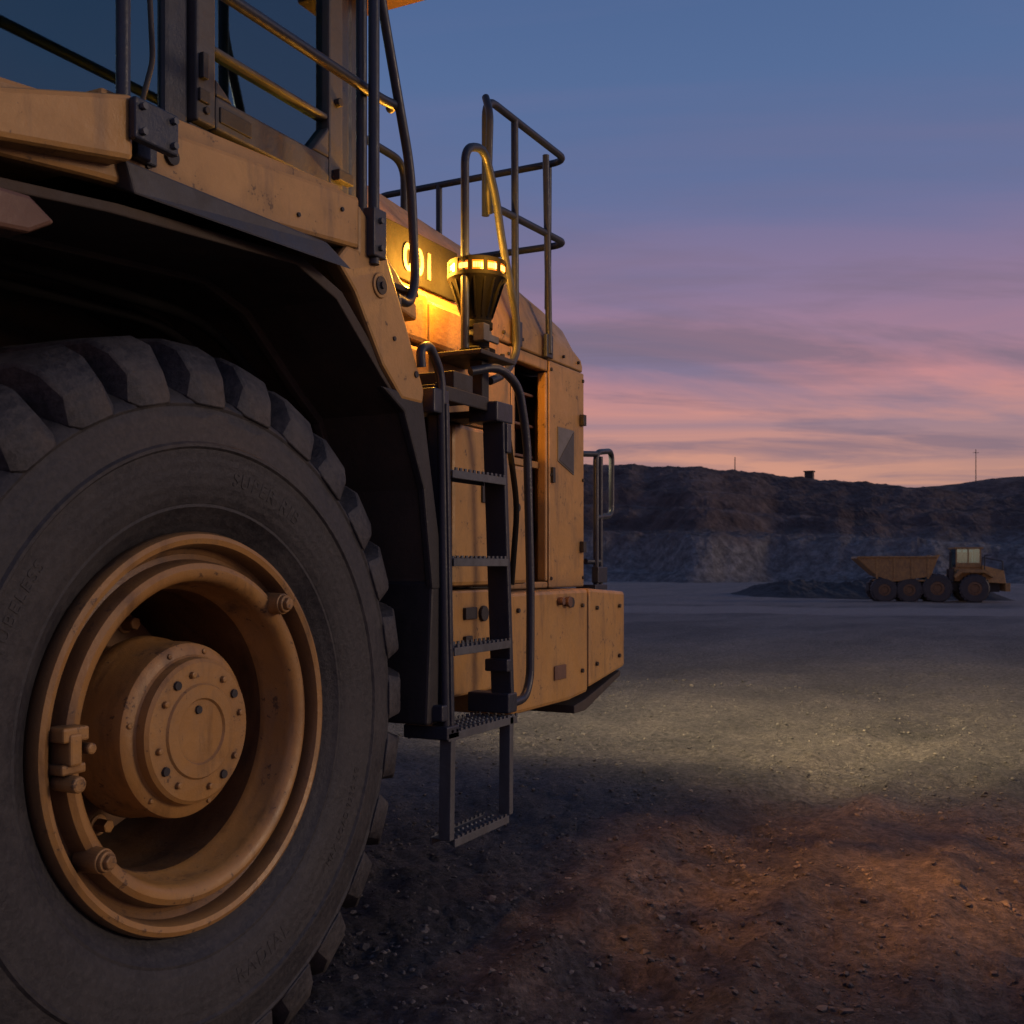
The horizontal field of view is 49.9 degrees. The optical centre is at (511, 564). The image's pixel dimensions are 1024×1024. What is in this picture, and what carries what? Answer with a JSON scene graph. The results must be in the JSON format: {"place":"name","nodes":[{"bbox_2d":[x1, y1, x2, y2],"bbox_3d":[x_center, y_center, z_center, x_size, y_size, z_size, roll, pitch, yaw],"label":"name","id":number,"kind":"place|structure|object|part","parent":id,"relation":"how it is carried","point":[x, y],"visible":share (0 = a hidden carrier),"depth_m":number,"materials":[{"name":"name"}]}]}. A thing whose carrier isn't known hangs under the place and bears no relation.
{"place":"outdoors","nodes":[
{"label":"outdoors","id":0,"kind":"place"},
{"bbox_2d":[289,581,1023,1023],"bbox_3d":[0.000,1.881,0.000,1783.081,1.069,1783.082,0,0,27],"label":"ground","id":1,"kind":"structure","parent":0,"point":[951,653],"depth_m":5.75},
{"bbox_2d":[0,336,399,1023],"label":"wheel","id":2,"kind":"object","parent":1,"relation":"on","point":[198,690],"visible":1,"depth_m":2.94,"materials":[{"name":"rubber"}]},
{"bbox_3d":[-2.032,-0.215,3.497,0.700,1.490,2.550,0,0,27],"label":"chassis","id":3,"kind":"object","parent":2,"relation":"on","visible":0},
{"bbox_2d":[28,176,417,297],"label":"deck floor","id":4,"kind":"structure","parent":3,"relation":"on","point":[79,187],"depth_m":3.00,"materials":[{"name":"metal"}]},
{"bbox_2d":[0,0,423,196],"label":"operator cab","id":5,"kind":"object","parent":4,"relation":"on","point":[219,68],"visible":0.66,"depth_m":3.51,"materials":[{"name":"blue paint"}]},
{"bbox_3d":[-0.824,-2.160,3.732,0.060,1.860,0.780,0,0,27],"label":"cab door","id":6,"kind":"part","parent":5,"relation":"part of","materials":[{"name":"yellow paint"}]},
{"bbox_2d":[0,177,424,580],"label":"wheel arch liner","id":7,"kind":"object","parent":4,"relation":"attached to","point":[288,326],"visible":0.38,"depth_m":3.61,"materials":[{"name":"metal"}]},
{"bbox_2d":[0,252,267,390],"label":"arch hoses","id":8,"kind":"object","parent":7,"relation":"attached to","point":[217,336],"visible":0.69,"depth_m":3.25,"materials":[{"name":"black plastic"}]},
{"bbox_2d":[377,386,439,588],"bbox_3d":[-0.356,-0.255,3.874,0.032,0.690,0.406,0,0,27],"label":"arch edge","id":9,"kind":"object","parent":7,"relation":"attached to","point":[411,417],"visible":0.92,"depth_m":3.93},
{"bbox_2d":[379,581,439,724],"bbox_3d":[-0.523,0.320,4.129,0.556,0.520,0.099,0,0,27],"label":"mud flap","id":10,"kind":"object","parent":7,"relation":"attached to","point":[413,660],"visible":0.46,"depth_m":4.00,"materials":[{"name":"black rubber"}]},
{"bbox_2d":[87,88,415,321],"bbox_3d":[-0.810,-1.061,3.458,0.355,0.338,1.553,0,0,27],"label":"deck step panel","id":11,"kind":"object","parent":4,"relation":"on","point":[193,133],"visible":0.18,"depth_m":3.17,"materials":[{"name":"yellow metal"}]},
{"bbox_2d":[0,87,131,182],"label":"deck step box","id":12,"kind":"object","parent":11,"relation":"attached to","point":[92,127],"visible":0.75,"depth_m":2.45,"materials":[{"name":"yellow paint"}]},
{"bbox_2d":[0,187,52,236],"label":"deck bumper","id":13,"kind":"object","parent":12,"relation":"attached to","point":[20,213],"visible":1,"depth_m":2.30,"materials":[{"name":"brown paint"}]},
{"bbox_2d":[0,77,357,248],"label":"deck edge beam","id":14,"kind":"structure","parent":11,"relation":"attached to","point":[278,196],"depth_m":3.06,"materials":[{"name":"yellow metal"}]},
{"bbox_2d":[114,161,349,268],"bbox_3d":[-0.741,-0.957,3.040,0.117,0.119,0.899,0,0,27],"label":"rubber flashing","id":15,"kind":"object","parent":11,"relation":"attached to","point":[144,182],"visible":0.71,"depth_m":2.90,"materials":[{"name":"black rubber"}]},
{"bbox_2d":[129,96,400,305],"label":"handrail brackets","id":16,"kind":"object","parent":11,"relation":"attached to","point":[162,135],"visible":0.63,"depth_m":2.67,"materials":[{"name":"black metal"}]},
{"bbox_2d":[140,101,384,250],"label":"bracket bolts","id":17,"kind":"object","parent":16,"relation":"attached to","point":[144,131],"visible":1,"depth_m":2.67,"materials":[{"name":"metal"}]},
{"bbox_2d":[356,0,379,265],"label":"deck posts","id":18,"kind":"object","parent":16,"relation":"attached to","point":[373,103],"visible":0.66,"depth_m":3.62,"materials":[{"name":"metal"}]},
{"bbox_2d":[116,0,419,306],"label":"deck handrails","id":19,"kind":"object","parent":11,"relation":"attached to","point":[123,42],"visible":0.91,"depth_m":3.64,"materials":[{"name":"black metal"}]},
{"bbox_2d":[323,206,422,402],"bbox_3d":[-0.459,-0.868,3.700,0.065,0.595,0.522,0,0,27],"label":"fender plate","id":20,"kind":"object","parent":11,"relation":"attached to","point":[381,322],"visible":0.69,"depth_m":3.66,"materials":[{"name":"yellow paint"}]},
{"bbox_2d":[145,153,418,377],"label":"bolts","id":21,"kind":"object","parent":20,"relation":"attached to","point":[381,284],"depth_m":3.64,"materials":[{"name":"metal"}]},
{"bbox_2d":[454,588,623,714],"bbox_3d":[-0.668,0.447,6.163,2.290,0.646,1.540,0,0,27],"label":"counterweight","id":22,"kind":"object","parent":3,"relation":"attached to","point":[579,650],"visible":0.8,"depth_m":5.60,"materials":[{"name":"yellow paint"}]},
{"bbox_2d":[452,588,490,696],"bbox_3d":[-0.448,0.328,4.909,0.695,0.445,0.480,0,0,27],"label":"battery box","id":23,"kind":"object","parent":22,"relation":"attached to","point":[471,673],"visible":0.06,"depth_m":4.67,"materials":[{"name":"yellow paint"}]},
{"bbox_2d":[367,94,585,589],"bbox_3d":[-0.859,-0.984,5.520,2.225,2.428,2.220,0,0,27],"label":"engine hood","id":24,"kind":"object","parent":22,"relation":"on","point":[546,368],"visible":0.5,"depth_m":5.68,"materials":[{"name":"yellow paint"}]},
{"bbox_2d":[404,285,460,351],"bbox_3d":[-0.380,-0.995,4.482,0.099,0.210,0.600,0,0,27],"label":"filter box","id":25,"kind":"object","parent":24,"relation":"attached to","point":[437,326],"visible":0.39,"depth_m":4.50,"materials":[{"name":"yellow paint"}]},
{"bbox_2d":[411,345,525,586],"bbox_3d":[-0.220,-0.170,4.743,0.149,1.400,1.230,0,0,27],"label":"fuel tank","id":26,"kind":"object","parent":24,"relation":"attached to","point":[468,522],"visible":0.2,"depth_m":4.68,"materials":[{"name":"yellow metal"}]},
{"bbox_2d":[424,417,518,584],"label":"hydraulic hoses","id":27,"kind":"object","parent":26,"relation":"attached to","point":[512,469],"visible":0.29,"depth_m":5.04,"materials":[{"name":"black rubber"}]},
{"bbox_2d":[463,482,520,642],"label":"box latches","id":28,"kind":"object","parent":26,"relation":"attached to","point":[469,613],"visible":0.47,"depth_m":4.74,"materials":[{"name":"metal"}]},
{"bbox_2d":[404,341,534,847],"bbox_3d":[-0.276,0.113,4.362,0.415,1.854,0.925,0,0,27],"label":"access ladder","id":29,"kind":"object","parent":24,"relation":"attached to","point":[443,390],"visible":0.94,"depth_m":4.36,"materials":[{"name":"black metal"}]},
{"bbox_2d":[438,254,514,426],"bbox_3d":[-0.177,-0.880,4.566,0.359,0.730,0.371,0,0,27],"label":"warning beacon","id":30,"kind":"object","parent":24,"relation":"attached to","point":[486,275],"visible":0.85,"depth_m":4.44,"materials":[{"name":"black plastic"}]},
{"bbox_2d":[576,567,606,589],"bbox_3d":[0.455,0.075,6.268,0.120,0.130,0.180,0,0,27],"label":"grab rail foot","id":31,"kind":"object","parent":22,"relation":"on","point":[599,574],"visible":0.77,"depth_m":6.21},
{"bbox_2d":[583,448,613,583],"bbox_3d":[0.497,-0.270,6.299,0.056,0.820,0.400,0,0,32],"label":"grab rail","id":32,"kind":"object","parent":31,"relation":"on","point":[599,516],"visible":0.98,"depth_m":6.28,"materials":[{"name":"black metal"}]},
{"bbox_2d":[311,673,1023,1023],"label":"gravel stones","id":33,"kind":"object","parent":1,"relation":"on","point":[681,961],"visible":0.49,"depth_m":4.53,"materials":[{"name":"brown stone"}]},
{"bbox_2d":[730,577,1015,600],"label":"gravel berm","id":34,"kind":"structure","parent":1,"relation":"on","point":[801,588],"depth_m":79.42,"materials":[{"name":"gravel"}]},
{"bbox_2d":[851,547,1009,602],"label":"dump truck","id":35,"kind":"object","parent":1,"relation":"on","point":[975,581],"visible":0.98,"depth_m":68.86,"materials":[{"name":"metal"}]},
{"bbox_2d":[367,0,1023,487],"label":"sky","id":36,"kind":"structure","parent":0,"point":[792,231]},
{"bbox_2d":[583,464,1023,583],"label":"quarry hills","id":37,"kind":"structure","parent":0,"point":[694,524],"depth_m":172.61,"materials":[{"name":"stone"}]},
{"bbox_2d":[803,471,814,478],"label":"equipment hut","id":38,"kind":"object","parent":37,"relation":"on","point":[808,474],"visible":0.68,"depth_m":221.38,"materials":[{"name":"grey metal"}]},
{"bbox_2d":[928,476,1023,494],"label":"distant hill","id":39,"kind":"structure","parent":0,"point":[1011,485],"depth_m":336.26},
{"bbox_2d":[973,449,978,481],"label":"utility pole","id":40,"kind":"object","parent":39,"relation":"on","point":[975,452],"visible":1,"depth_m":300.09,"materials":[{"name":"wood"}]}
]}

